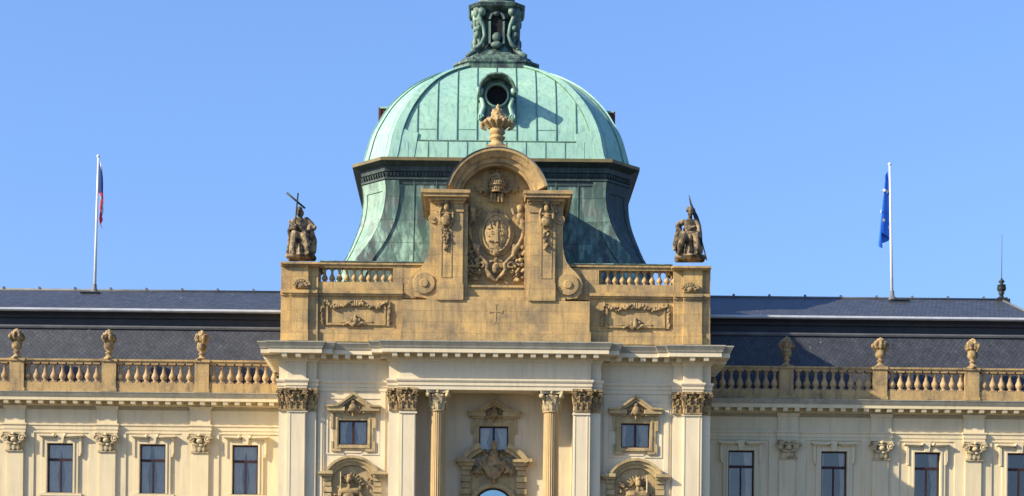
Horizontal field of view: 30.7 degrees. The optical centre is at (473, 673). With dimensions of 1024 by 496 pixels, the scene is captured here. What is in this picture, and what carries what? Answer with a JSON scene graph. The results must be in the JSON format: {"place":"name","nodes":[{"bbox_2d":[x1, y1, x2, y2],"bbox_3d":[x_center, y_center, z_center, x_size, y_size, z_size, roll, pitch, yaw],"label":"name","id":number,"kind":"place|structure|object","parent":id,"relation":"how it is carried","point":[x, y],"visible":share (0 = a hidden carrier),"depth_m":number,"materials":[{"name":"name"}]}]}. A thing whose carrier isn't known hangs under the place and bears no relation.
{"place":"outdoors","nodes":[
{"label":"outdoors","id":0,"kind":"place"},
{"bbox_2d":[0,0,1023,495],"bbox_3d":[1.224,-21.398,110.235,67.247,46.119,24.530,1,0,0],"label":"palace building","id":1,"kind":"structure","parent":0,"point":[478,316],"depth_m":104.15,"materials":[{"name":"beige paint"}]},
{"bbox_2d":[8,328,25,357],"bbox_3d":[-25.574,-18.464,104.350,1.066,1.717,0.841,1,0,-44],"label":"urn","id":2,"kind":"object","parent":1,"relation":"on","point":[16,337],"visible":1,"depth_m":104.12,"materials":[{"name":"stone"}]},
{"bbox_2d":[48,443,72,492],"bbox_3d":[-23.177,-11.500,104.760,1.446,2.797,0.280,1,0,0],"label":"window","id":3,"kind":"structure","parent":1,"relation":"in","point":[54,450],"depth_m":104.85,"materials":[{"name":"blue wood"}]},
{"bbox_2d":[80,292,99,293],"bbox_3d":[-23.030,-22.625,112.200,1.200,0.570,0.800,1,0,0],"label":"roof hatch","id":4,"kind":"object","parent":1,"relation":"on","point":[90,292],"visible":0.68,"depth_m":111.85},
{"bbox_2d":[91,155,99,290],"bbox_3d":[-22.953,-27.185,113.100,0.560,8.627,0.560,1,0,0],"label":"flagpole","id":5,"kind":"object","parent":1,"relation":"on","point":[94,287],"visible":0.9,"depth_m":113.04,"materials":[{"name":"white metal"}]},
{"bbox_2d":[99,160,103,226],"bbox_3d":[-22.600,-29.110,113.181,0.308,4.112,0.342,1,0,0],"label":"flag","id":6,"kind":"object","parent":5,"relation":"hanging from","point":[101,192],"visible":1,"depth_m":113.07,"materials":[{"name":"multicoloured fabric"}]},
{"bbox_2d":[100,329,116,358],"bbox_3d":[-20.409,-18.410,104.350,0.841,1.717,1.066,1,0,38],"label":"urn","id":7,"kind":"object","parent":1,"relation":"on","point":[109,337],"visible":1,"depth_m":104.12,"materials":[{"name":"stone"}]},
{"bbox_2d":[140,444,165,493],"bbox_3d":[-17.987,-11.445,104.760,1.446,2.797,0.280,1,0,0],"label":"window","id":8,"kind":"structure","parent":1,"relation":"in","point":[145,453],"depth_m":104.85,"materials":[{"name":"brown wood"}]},
{"bbox_2d":[194,330,208,359],"bbox_3d":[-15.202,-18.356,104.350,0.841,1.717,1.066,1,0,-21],"label":"urn","id":9,"kind":"object","parent":1,"relation":"on","point":[201,337],"visible":1,"depth_m":104.12,"materials":[{"name":"stone"}]},
{"bbox_2d":[232,445,257,494],"bbox_3d":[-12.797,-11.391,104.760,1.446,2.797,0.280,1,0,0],"label":"window","id":10,"kind":"structure","parent":1,"relation":"in","point":[240,451],"depth_m":104.85,"materials":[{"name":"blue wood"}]},
{"bbox_2d":[285,192,316,260],"bbox_3d":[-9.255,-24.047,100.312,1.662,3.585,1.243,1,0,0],"label":"statue","id":11,"kind":"object","parent":1,"relation":"on","point":[302,243],"visible":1,"depth_m":100.04,"materials":[{"name":"stone"}]},
{"bbox_2d":[339,420,367,444],"bbox_3d":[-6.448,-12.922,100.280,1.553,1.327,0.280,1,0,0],"label":"window","id":12,"kind":"structure","parent":1,"relation":"in","point":[361,428],"depth_m":100.34,"materials":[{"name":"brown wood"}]},
{"bbox_2d":[477,488,508,495],"bbox_3d":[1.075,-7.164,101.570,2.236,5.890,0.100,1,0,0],"label":"arched window","id":13,"kind":"structure","parent":1,"relation":"in","point":[489,489],"depth_m":101.53,"materials":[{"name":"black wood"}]},
{"bbox_2d":[479,427,507,449],"bbox_3d":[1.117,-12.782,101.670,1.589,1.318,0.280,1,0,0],"label":"window","id":14,"kind":"structure","parent":1,"relation":"in","point":[483,433],"depth_m":101.75,"materials":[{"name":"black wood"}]},
{"bbox_2d":[480,104,514,146],"bbox_3d":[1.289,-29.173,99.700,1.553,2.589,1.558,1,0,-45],"label":"urn","id":15,"kind":"object","parent":1,"relation":"on","point":[497,123],"visible":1,"depth_m":99.37,"materials":[{"name":"stone"}]},
{"bbox_2d":[621,423,649,447],"bbox_3d":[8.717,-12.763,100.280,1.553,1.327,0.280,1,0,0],"label":"window","id":16,"kind":"structure","parent":1,"relation":"in","point":[644,431],"depth_m":100.34,"materials":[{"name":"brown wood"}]},
{"bbox_2d":[673,196,706,262],"bbox_3d":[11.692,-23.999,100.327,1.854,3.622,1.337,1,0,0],"label":"statue","id":17,"kind":"object","parent":1,"relation":"on","point":[688,246],"visible":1,"depth_m":100.20,"materials":[{"name":"stone"}]},
{"bbox_2d":[728,451,753,495],"bbox_3d":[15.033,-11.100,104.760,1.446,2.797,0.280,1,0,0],"label":"window","id":18,"kind":"structure","parent":1,"relation":"in","point":[748,458],"depth_m":104.83,"materials":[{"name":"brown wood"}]},
{"bbox_2d":[778,336,794,365],"bbox_3d":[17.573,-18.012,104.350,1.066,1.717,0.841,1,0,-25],"label":"urn","id":19,"kind":"object","parent":1,"relation":"on","point":[786,344],"visible":1,"depth_m":104.12,"materials":[{"name":"stone"}]},
{"bbox_2d":[821,452,845,495],"bbox_3d":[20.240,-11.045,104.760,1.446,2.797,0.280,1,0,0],"label":"window","id":20,"kind":"structure","parent":1,"relation":"in","point":[841,467],"depth_m":104.70,"materials":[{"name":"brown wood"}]},
{"bbox_2d":[871,337,889,366],"bbox_3d":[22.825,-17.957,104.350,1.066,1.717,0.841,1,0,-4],"label":"urn","id":21,"kind":"object","parent":1,"relation":"on","point":[880,346],"visible":1,"depth_m":104.14,"materials":[{"name":"stone"}]},
{"bbox_2d":[888,163,895,299],"bbox_3d":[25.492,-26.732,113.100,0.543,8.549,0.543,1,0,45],"label":"flagpole","id":22,"kind":"object","parent":1,"relation":"on","point":[892,296],"visible":0.91,"depth_m":113.04,"materials":[{"name":"metal"}]},
{"bbox_2d":[878,168,889,247],"bbox_3d":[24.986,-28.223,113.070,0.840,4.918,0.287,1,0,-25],"label":"flag","id":23,"kind":"object","parent":22,"relation":"hanging from","point":[884,229],"visible":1,"depth_m":113.01,"materials":[{"name":"blue fabric"}]},
{"bbox_2d":[889,299,910,301],"bbox_3d":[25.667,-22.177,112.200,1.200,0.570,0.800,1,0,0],"label":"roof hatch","id":24,"kind":"object","parent":1,"relation":"on","point":[899,300],"visible":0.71,"depth_m":111.85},
{"bbox_2d":[914,453,938,495],"bbox_3d":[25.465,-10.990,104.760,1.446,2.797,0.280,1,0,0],"label":"window","id":25,"kind":"structure","parent":1,"relation":"in","point":[934,471],"depth_m":104.83,"materials":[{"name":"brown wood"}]},
{"bbox_2d":[964,338,980,367],"bbox_3d":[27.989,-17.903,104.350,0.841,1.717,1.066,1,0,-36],"label":"urn","id":26,"kind":"object","parent":1,"relation":"on","point":[972,346],"visible":1,"depth_m":104.13,"materials":[{"name":"stone"}]},
{"bbox_2d":[995,261,1009,302],"bbox_3d":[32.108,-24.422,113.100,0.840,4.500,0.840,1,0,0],"label":"roof finial","id":27,"kind":"object","parent":1,"relation":"on","point":[1001,288],"visible":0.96,"depth_m":112.92,"materials":[{"name":"black metal"}]},
{"bbox_2d":[1007,454,1023,495],"bbox_3d":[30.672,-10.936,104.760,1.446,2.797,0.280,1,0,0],"label":"window","id":28,"kind":"structure","parent":1,"relation":"in","point":[1008,469],"depth_m":104.62,"materials":[{"name":"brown wood"}]},
{"bbox_2d":[0,0,1023,308],"label":"sky","id":29,"kind":"structure","parent":0,"point":[781,123],"materials":[{"name":"blue"}]}
]}

